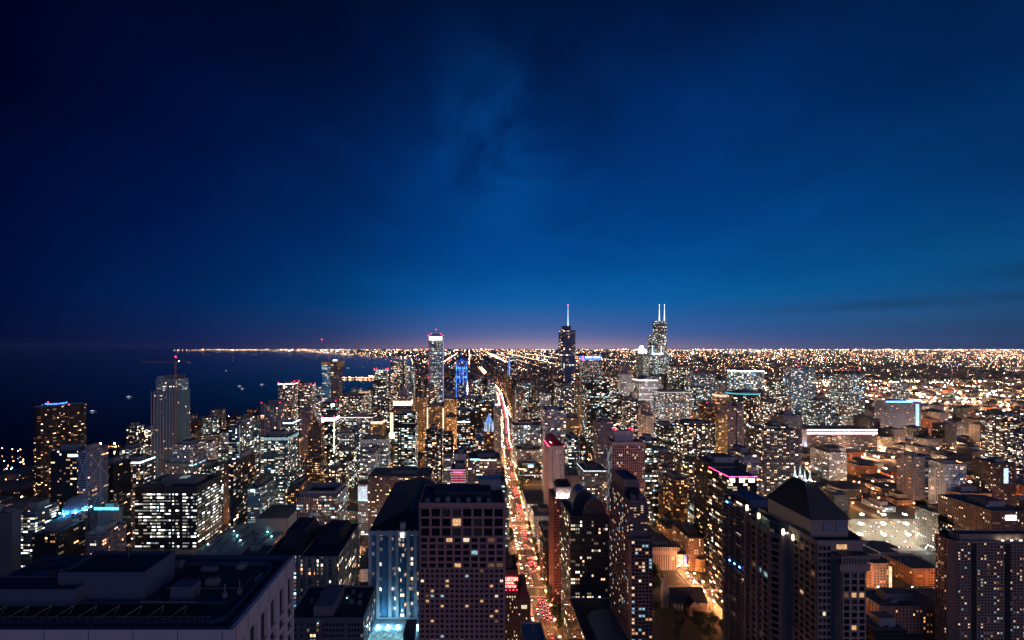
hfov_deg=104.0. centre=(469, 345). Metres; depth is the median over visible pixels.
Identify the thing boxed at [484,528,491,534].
window
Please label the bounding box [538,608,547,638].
median planter
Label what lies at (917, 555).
shop block
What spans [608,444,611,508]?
window
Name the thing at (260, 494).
office block
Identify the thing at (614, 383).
office tower
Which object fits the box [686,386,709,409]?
office tower
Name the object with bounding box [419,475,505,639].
office tower
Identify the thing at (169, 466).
hospital tower
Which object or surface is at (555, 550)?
window
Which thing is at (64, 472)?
apartment tower
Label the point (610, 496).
window
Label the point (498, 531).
window
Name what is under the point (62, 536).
block
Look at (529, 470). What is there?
office block
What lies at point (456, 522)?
window
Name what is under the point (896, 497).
apartment block
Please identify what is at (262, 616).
window
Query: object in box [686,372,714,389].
office tower
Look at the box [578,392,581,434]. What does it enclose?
office tower
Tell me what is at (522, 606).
arched window
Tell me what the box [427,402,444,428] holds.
apartment tower
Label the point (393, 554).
residential tower
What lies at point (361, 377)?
island
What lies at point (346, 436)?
hotel block
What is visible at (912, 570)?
apartment block
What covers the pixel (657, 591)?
road
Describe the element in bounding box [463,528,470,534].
window
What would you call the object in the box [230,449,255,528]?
office tower
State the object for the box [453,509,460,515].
window
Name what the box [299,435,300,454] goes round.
block
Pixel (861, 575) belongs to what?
window
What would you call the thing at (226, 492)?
office block
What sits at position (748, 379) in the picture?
office tower
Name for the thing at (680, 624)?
tree
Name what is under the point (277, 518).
building
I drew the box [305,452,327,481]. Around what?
office tower
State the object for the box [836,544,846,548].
window
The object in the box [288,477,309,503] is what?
office block
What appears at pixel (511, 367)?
office tower
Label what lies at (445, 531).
window
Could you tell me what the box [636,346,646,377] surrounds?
skyscraper
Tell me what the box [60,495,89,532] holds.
domed tower
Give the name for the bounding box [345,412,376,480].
apartment block
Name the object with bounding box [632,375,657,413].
office tower
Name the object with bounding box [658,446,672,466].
apartment block
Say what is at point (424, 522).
window
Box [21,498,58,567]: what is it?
apartment block
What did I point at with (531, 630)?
office block
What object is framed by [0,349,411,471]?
lake
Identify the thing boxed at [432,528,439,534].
window
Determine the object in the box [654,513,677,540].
school block
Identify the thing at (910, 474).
office block
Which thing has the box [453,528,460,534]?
window
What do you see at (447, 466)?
office block
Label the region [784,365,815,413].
office tower
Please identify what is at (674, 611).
tree
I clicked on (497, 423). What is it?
office tower
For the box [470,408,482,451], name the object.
office tower
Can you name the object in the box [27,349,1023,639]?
ground
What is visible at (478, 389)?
office tower
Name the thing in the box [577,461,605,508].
hotel tower
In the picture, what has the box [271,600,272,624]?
window
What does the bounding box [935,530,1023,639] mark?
residential tower
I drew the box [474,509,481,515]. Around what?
window
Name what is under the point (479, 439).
office block
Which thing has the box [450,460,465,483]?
office block
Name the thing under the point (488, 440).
hotel tower
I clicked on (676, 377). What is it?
office tower
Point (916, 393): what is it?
street lights
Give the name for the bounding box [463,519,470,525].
window
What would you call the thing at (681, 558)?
shop block
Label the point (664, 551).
theatre block
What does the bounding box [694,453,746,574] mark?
office block
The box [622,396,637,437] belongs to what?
apartment tower
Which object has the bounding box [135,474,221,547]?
office building
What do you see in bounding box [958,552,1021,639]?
window
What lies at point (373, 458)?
office block
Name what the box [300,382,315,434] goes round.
apartment tower
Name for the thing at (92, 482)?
apartment slab
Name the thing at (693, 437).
apartment tower
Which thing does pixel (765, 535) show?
window
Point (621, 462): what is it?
window
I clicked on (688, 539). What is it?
apartment block
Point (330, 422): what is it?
apartment tower
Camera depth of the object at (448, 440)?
884.80 m
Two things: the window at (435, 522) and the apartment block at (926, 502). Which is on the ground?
the apartment block at (926, 502)
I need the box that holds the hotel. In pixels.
[505,548,529,639]
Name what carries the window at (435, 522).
in the office tower at (462, 561)
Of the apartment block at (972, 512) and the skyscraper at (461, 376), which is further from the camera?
the skyscraper at (461, 376)
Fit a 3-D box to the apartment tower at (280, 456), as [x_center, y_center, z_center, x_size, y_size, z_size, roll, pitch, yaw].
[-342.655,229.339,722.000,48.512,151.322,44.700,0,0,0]
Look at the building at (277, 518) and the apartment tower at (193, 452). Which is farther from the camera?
the apartment tower at (193, 452)
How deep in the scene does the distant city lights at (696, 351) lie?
14852.29 m
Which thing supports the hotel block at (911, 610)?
on the ground
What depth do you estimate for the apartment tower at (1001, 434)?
900.28 m
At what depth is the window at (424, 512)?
239.95 m
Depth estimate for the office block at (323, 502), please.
560.00 m
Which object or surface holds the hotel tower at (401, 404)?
on the ground
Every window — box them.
[250,625,253,639]
[261,612,263,638]
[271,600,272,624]
[280,589,281,611]
[288,578,289,600]
[380,541,387,615]
[399,537,405,616]
[421,509,428,515]
[421,519,428,525]
[421,528,428,534]
[432,509,439,515]
[432,519,439,525]
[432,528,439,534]
[442,509,449,515]
[442,519,449,525]
[442,528,449,534]
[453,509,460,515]
[453,519,460,525]
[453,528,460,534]
[463,509,470,515]
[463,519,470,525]
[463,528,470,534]
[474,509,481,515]
[474,519,481,525]
[474,528,481,534]
[484,509,491,515]
[484,519,491,525]
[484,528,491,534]
[495,509,502,515]
[495,519,502,525]
[495,528,502,534]
[507,596,526,608]
[555,550,560,596]
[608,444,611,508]
[610,496,624,624]
[613,462,643,495]
[632,541,651,639]
[748,522,766,639]
[772,537,778,639]
[790,531,814,639]
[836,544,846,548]
[844,573,863,639]
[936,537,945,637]
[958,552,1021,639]
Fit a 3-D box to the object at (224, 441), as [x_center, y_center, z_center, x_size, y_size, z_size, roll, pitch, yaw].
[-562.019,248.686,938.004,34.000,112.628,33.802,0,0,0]
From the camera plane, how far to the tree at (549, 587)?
480.00 m
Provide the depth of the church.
459.89 m
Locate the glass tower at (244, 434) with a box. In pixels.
[229,418,259,526]
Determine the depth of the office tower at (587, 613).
400.00 m
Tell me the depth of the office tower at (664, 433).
900.00 m
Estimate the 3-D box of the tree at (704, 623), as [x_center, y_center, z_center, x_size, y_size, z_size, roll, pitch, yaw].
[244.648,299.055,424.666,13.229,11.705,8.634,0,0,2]
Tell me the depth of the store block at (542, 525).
568.48 m
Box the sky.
[0,0,1023,348]
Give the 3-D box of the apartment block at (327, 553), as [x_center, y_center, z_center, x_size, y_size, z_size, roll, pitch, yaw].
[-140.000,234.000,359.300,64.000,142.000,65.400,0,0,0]
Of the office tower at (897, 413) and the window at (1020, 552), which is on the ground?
the office tower at (897, 413)
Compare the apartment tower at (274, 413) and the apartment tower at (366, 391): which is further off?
the apartment tower at (366, 391)
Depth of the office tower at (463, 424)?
900.00 m
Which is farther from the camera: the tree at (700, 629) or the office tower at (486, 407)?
the office tower at (486, 407)
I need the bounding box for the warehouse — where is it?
[802,425,877,450]
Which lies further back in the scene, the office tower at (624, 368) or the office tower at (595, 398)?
the office tower at (624, 368)
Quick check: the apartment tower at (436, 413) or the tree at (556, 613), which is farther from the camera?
the apartment tower at (436, 413)
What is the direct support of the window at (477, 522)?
in the office tower at (462, 561)
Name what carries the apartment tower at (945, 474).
on the ground
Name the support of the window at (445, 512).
in the office tower at (462, 561)
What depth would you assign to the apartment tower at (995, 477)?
700.00 m
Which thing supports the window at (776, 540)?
in the residential tower at (806, 567)
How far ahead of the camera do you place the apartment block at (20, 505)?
708.04 m
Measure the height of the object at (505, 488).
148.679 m
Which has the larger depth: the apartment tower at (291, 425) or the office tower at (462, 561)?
the apartment tower at (291, 425)
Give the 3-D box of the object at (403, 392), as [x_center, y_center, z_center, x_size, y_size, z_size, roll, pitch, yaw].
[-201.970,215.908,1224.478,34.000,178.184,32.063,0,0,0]
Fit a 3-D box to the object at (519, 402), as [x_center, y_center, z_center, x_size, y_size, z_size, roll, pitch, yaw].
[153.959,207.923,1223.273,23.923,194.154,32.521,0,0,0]
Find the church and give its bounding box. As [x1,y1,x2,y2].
[660,576,707,615]
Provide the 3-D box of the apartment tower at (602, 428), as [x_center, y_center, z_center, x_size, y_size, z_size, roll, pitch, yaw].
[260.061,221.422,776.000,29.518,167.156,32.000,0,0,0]
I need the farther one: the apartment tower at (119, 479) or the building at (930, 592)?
the apartment tower at (119, 479)
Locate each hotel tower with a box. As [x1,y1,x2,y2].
[360,434,390,480]
[389,399,414,466]
[484,431,493,449]
[544,433,564,505]
[548,478,571,603]
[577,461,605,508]
[709,467,756,607]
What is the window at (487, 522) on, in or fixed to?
in the office tower at (462, 561)
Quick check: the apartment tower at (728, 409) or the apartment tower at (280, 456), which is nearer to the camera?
the apartment tower at (280, 456)
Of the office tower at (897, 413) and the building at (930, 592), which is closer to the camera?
the building at (930, 592)
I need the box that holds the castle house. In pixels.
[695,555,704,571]
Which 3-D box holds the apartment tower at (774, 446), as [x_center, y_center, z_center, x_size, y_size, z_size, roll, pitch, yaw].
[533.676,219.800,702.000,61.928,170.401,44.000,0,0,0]
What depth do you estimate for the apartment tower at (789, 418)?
780.00 m
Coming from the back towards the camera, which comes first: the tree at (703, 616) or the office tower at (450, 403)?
the office tower at (450, 403)
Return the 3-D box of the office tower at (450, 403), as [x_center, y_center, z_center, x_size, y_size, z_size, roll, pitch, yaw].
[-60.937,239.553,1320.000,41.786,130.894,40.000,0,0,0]
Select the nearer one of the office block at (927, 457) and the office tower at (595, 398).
the office block at (927, 457)
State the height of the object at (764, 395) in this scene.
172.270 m
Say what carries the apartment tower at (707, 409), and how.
on the ground
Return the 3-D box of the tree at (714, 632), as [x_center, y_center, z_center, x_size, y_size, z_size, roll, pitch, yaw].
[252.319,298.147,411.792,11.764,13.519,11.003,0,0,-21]
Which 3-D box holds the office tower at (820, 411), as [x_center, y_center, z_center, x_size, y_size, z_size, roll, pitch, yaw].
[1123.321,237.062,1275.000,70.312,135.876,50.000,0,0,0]
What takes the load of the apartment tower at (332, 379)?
on the ground
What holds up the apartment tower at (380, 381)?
on the ground
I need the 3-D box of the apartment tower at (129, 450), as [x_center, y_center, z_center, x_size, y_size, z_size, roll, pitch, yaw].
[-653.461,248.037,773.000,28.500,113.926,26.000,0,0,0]
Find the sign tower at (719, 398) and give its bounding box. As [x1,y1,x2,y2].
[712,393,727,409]
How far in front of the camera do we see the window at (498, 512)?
239.95 m
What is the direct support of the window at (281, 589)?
in the residential tower at (133, 595)
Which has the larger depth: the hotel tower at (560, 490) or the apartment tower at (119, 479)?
the apartment tower at (119, 479)
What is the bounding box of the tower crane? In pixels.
[140,356,190,443]
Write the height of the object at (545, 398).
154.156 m
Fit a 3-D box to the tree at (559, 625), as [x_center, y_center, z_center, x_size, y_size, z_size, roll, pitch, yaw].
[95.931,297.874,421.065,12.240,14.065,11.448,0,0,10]
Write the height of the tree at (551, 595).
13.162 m
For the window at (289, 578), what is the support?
in the residential tower at (133, 595)
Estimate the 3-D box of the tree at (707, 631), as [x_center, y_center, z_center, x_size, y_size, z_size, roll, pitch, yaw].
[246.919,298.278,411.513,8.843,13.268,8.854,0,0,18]
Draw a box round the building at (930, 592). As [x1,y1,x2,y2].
[904,588,934,598]
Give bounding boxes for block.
[0,504,20,575]
[3,502,27,509]
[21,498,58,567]
[32,517,84,561]
[85,520,125,554]
[94,501,122,524]
[223,461,228,523]
[247,475,274,522]
[265,517,359,607]
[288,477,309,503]
[294,585,375,639]
[296,482,346,523]
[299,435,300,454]
[339,427,354,447]
[339,445,357,487]
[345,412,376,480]
[358,480,367,534]
[360,555,367,581]
[368,445,378,475]
[368,467,433,529]
[370,417,384,434]
[444,451,451,483]
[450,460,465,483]
[454,447,466,483]
[457,445,470,483]
[476,429,483,451]
[515,444,541,470]
[517,461,541,480]
[520,622,545,639]
[522,489,543,520]
[530,504,547,543]
[537,520,547,555]
[540,532,548,585]
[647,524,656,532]
[647,533,676,570]
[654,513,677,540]
[655,485,666,517]
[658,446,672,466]
[658,466,672,486]
[670,540,686,567]
[673,524,703,570]
[688,489,693,523]
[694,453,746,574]
[727,444,758,494]
[810,445,846,480]
[821,488,847,510]
[861,497,895,511]
[863,541,898,556]
[863,546,891,587]
[866,587,934,632]
[866,611,906,639]
[876,491,924,504]
[885,555,934,585]
[897,451,924,504]
[899,553,921,557]
[915,504,953,552]
[917,453,935,497]
[922,498,927,505]
[938,494,1023,533]
[946,483,991,496]
[1016,495,1023,508]
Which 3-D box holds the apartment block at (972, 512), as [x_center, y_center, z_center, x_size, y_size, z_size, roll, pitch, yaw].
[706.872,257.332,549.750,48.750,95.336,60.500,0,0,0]
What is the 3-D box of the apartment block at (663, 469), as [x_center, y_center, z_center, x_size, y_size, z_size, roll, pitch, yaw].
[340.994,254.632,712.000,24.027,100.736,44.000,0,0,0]
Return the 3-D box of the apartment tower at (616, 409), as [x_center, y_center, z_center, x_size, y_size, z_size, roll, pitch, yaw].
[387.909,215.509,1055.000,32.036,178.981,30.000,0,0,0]
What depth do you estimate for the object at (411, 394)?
1303.35 m
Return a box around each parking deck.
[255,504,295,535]
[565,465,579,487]
[658,570,689,586]
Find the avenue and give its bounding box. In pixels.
[478,366,558,639]
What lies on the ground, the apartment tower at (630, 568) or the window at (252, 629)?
the apartment tower at (630, 568)
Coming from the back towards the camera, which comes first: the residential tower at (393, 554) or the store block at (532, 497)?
the store block at (532, 497)
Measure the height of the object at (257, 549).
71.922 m
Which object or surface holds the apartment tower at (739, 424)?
on the ground
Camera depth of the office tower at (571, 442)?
690.00 m
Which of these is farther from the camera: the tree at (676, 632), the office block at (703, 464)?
the office block at (703, 464)
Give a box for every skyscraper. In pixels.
[428,333,443,401]
[456,354,466,407]
[555,304,577,415]
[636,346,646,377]
[643,304,668,375]
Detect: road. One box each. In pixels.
[131,364,914,618]
[131,372,971,594]
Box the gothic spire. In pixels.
[484,414,493,431]
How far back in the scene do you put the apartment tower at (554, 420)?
800.00 m
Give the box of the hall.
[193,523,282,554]
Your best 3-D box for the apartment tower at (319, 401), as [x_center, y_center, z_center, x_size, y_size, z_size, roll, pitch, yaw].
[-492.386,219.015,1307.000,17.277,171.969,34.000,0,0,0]
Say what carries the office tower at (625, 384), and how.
on the ground
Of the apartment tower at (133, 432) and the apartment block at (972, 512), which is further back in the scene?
the apartment tower at (133, 432)
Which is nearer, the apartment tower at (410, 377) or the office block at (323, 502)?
the office block at (323, 502)
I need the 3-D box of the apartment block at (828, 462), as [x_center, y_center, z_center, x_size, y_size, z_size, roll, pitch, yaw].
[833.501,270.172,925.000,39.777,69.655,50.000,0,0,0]
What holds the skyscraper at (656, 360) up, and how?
on the ground
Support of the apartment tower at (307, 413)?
on the ground
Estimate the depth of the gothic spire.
768.63 m
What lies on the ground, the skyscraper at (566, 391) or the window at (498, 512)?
the skyscraper at (566, 391)
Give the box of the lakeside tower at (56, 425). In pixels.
[33,402,85,498]
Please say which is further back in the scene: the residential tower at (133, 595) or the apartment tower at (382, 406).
the apartment tower at (382, 406)
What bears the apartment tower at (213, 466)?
on the ground
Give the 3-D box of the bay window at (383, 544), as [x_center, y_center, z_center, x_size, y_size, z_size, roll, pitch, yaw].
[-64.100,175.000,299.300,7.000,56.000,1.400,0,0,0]
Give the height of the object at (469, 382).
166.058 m
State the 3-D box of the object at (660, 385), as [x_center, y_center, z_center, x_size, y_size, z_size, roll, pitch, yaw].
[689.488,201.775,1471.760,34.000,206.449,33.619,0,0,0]
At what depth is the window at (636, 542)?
323.91 m
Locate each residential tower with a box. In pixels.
[0,551,294,639]
[368,477,434,639]
[744,468,870,639]
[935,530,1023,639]
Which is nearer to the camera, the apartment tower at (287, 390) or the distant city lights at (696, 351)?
the apartment tower at (287, 390)
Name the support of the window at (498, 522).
in the office tower at (462, 561)
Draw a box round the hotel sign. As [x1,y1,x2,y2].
[506,575,517,587]
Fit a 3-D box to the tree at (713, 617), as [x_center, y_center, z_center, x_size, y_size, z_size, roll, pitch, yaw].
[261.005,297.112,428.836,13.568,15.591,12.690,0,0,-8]
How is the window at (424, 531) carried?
in the office tower at (462, 561)
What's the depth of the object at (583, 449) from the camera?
921.32 m
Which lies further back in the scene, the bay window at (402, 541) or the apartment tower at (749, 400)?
the apartment tower at (749, 400)
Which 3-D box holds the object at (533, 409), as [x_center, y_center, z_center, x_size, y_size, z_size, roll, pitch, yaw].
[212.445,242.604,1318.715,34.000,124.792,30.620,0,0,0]
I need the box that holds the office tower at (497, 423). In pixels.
[493,403,500,474]
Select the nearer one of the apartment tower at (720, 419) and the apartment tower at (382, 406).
the apartment tower at (720, 419)
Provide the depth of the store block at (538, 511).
622.50 m
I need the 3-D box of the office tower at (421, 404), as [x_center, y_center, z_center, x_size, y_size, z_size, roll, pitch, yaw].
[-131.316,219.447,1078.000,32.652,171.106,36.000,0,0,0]
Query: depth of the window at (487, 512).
239.95 m
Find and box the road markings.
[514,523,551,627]
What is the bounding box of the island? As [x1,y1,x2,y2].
[343,375,390,378]
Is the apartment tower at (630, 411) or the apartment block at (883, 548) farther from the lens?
the apartment tower at (630, 411)
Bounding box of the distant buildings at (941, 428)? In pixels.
[0,363,1023,554]
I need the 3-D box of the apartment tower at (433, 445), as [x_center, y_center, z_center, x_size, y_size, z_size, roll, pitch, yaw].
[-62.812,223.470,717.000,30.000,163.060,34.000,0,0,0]
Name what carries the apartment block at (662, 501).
on the ground
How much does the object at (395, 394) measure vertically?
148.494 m
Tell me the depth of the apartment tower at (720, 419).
840.00 m
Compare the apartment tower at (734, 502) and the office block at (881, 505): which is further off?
the office block at (881, 505)
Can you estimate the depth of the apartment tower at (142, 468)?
621.44 m
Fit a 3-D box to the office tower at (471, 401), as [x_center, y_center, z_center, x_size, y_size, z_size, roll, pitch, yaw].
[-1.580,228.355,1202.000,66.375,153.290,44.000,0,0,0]
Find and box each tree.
[543,583,551,592]
[547,592,554,603]
[551,606,560,617]
[554,619,565,634]
[652,600,659,608]
[654,599,661,612]
[669,606,681,621]
[672,619,684,627]
[673,628,680,639]
[689,616,703,623]
[692,608,699,620]
[692,620,705,631]
[697,612,709,621]
[698,627,708,636]
[704,627,713,638]
[705,612,717,628]
[708,626,718,639]
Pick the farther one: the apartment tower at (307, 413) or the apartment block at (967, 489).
the apartment tower at (307, 413)
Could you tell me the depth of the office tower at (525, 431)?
1010.00 m
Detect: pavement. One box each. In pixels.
[477,366,530,621]
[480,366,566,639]
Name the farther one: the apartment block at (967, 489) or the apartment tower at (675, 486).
the apartment block at (967, 489)
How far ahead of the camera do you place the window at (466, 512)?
239.95 m
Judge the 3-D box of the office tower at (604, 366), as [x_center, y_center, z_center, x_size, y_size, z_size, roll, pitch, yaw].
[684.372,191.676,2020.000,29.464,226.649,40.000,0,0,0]
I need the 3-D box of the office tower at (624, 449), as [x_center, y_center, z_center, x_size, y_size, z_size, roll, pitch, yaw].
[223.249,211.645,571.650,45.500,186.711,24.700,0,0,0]
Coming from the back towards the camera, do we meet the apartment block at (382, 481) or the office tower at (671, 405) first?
the office tower at (671, 405)
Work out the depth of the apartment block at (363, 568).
508.56 m
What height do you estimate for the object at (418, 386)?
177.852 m
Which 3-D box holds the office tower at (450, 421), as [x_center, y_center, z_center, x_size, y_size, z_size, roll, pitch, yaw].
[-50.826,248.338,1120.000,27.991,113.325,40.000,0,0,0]
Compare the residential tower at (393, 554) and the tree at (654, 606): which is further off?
the tree at (654, 606)
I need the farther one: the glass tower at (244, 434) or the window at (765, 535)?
the glass tower at (244, 434)
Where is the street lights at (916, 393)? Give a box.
[467,380,1023,481]
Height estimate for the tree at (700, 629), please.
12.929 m
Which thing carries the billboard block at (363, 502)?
on the ground
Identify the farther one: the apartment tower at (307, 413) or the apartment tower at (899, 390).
the apartment tower at (899, 390)
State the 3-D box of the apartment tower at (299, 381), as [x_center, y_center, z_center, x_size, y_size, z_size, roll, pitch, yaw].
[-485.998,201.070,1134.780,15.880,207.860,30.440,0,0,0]
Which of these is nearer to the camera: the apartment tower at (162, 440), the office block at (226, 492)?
the office block at (226, 492)
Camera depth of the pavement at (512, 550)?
635.70 m
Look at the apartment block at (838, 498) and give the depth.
732.75 m
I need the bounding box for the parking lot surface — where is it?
[848,519,927,550]
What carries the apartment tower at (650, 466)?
on the ground
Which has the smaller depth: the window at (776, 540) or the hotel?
the window at (776, 540)
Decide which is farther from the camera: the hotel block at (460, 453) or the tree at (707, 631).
the hotel block at (460, 453)
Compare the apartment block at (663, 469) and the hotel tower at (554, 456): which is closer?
the hotel tower at (554, 456)
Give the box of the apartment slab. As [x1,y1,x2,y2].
[77,443,108,530]
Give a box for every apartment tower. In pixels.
[51,443,84,516]
[108,456,130,550]
[119,443,144,457]
[126,422,144,444]
[128,454,154,540]
[140,425,152,456]
[151,374,190,477]
[172,439,206,473]
[201,459,225,509]
[260,429,298,503]
[261,399,288,436]
[278,381,297,418]
[283,419,298,431]
[296,379,303,435]
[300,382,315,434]
[301,404,313,460]
[308,417,324,454]
[316,386,321,419]
[321,359,343,401]
[321,414,338,466]
[322,398,339,432]
[340,392,365,431]
[359,389,370,413]
[373,396,391,426]
[374,368,387,398]
[391,360,406,392]
[407,365,414,395]
[425,424,442,483]
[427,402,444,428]
[542,406,565,491]
[566,413,579,462]
[593,416,612,467]
[609,469,651,639]
[610,393,623,428]
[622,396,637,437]
[637,433,657,528]
[662,471,687,523]
[674,419,714,490]
[699,400,716,422]
[714,409,726,453]
[720,402,735,447]
[722,490,767,639]
[725,390,760,446]
[732,401,743,445]
[746,421,799,496]
[771,410,801,474]
[891,382,908,399]
[928,459,965,503]
[972,457,1015,506]
[980,412,1023,479]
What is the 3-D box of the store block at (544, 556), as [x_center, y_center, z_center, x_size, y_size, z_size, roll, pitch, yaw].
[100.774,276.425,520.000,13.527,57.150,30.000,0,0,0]
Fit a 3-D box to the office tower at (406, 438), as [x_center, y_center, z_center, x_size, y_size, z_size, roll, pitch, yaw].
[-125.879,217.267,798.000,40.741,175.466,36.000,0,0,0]
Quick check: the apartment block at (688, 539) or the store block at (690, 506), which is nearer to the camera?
the apartment block at (688, 539)
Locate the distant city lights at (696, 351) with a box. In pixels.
[219,349,1022,396]
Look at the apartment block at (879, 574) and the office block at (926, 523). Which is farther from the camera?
the office block at (926, 523)
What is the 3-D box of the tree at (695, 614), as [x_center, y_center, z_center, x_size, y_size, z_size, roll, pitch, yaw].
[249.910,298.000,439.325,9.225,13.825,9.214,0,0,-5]
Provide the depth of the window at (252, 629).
100.71 m
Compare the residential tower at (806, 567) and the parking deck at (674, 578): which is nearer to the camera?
the residential tower at (806, 567)
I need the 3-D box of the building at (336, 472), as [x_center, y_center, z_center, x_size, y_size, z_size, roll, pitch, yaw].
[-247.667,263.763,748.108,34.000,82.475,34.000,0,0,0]
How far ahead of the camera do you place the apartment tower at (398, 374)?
1420.00 m
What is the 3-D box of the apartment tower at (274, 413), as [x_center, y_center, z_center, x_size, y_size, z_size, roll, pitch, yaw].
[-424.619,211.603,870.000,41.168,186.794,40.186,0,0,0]
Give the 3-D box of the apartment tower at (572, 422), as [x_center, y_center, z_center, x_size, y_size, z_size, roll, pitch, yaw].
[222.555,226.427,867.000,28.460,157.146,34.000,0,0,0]
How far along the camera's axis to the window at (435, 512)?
239.95 m
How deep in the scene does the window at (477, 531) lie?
239.95 m
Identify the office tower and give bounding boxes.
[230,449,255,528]
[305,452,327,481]
[395,410,417,466]
[414,395,427,451]
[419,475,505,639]
[444,397,456,438]
[446,413,455,448]
[457,405,469,446]
[458,395,479,408]
[468,450,499,483]
[470,377,488,401]
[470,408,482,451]
[480,401,495,426]
[493,403,500,474]
[508,356,515,379]
[511,420,540,465]
[561,484,626,639]
[564,432,578,468]
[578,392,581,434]
[579,356,600,386]
[582,378,609,450]
[598,372,618,393]
[601,361,608,374]
[606,427,643,515]
[617,373,632,395]
[619,362,629,373]
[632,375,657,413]
[652,389,691,424]
[654,421,673,470]
[667,367,691,389]
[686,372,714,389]
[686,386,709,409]
[727,369,763,390]
[767,375,783,398]
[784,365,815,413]
[803,398,837,424]
[829,369,864,424]
[874,399,920,428]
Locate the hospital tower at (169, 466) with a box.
[160,457,187,475]
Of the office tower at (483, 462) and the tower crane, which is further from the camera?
the tower crane
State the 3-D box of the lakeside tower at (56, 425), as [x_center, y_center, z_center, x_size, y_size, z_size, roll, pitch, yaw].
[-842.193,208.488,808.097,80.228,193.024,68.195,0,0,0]
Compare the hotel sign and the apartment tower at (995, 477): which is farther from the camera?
the apartment tower at (995, 477)
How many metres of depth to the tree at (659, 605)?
453.41 m
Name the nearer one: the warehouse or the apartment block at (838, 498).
the apartment block at (838, 498)
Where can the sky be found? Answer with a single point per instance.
(175, 174)
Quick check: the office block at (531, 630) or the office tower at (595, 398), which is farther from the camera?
the office tower at (595, 398)
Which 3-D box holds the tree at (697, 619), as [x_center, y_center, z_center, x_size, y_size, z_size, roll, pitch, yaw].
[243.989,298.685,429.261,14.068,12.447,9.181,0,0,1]
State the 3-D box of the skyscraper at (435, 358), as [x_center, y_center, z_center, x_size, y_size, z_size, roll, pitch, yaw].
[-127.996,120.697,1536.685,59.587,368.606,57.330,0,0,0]
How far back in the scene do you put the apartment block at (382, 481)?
620.00 m
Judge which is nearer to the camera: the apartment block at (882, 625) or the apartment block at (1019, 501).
the apartment block at (882, 625)
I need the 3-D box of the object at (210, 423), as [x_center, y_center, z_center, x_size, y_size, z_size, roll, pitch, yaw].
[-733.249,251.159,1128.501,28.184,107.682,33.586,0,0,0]
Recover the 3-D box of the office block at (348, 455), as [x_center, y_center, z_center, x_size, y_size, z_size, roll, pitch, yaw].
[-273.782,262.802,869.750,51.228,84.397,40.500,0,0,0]
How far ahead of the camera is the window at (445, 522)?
239.95 m

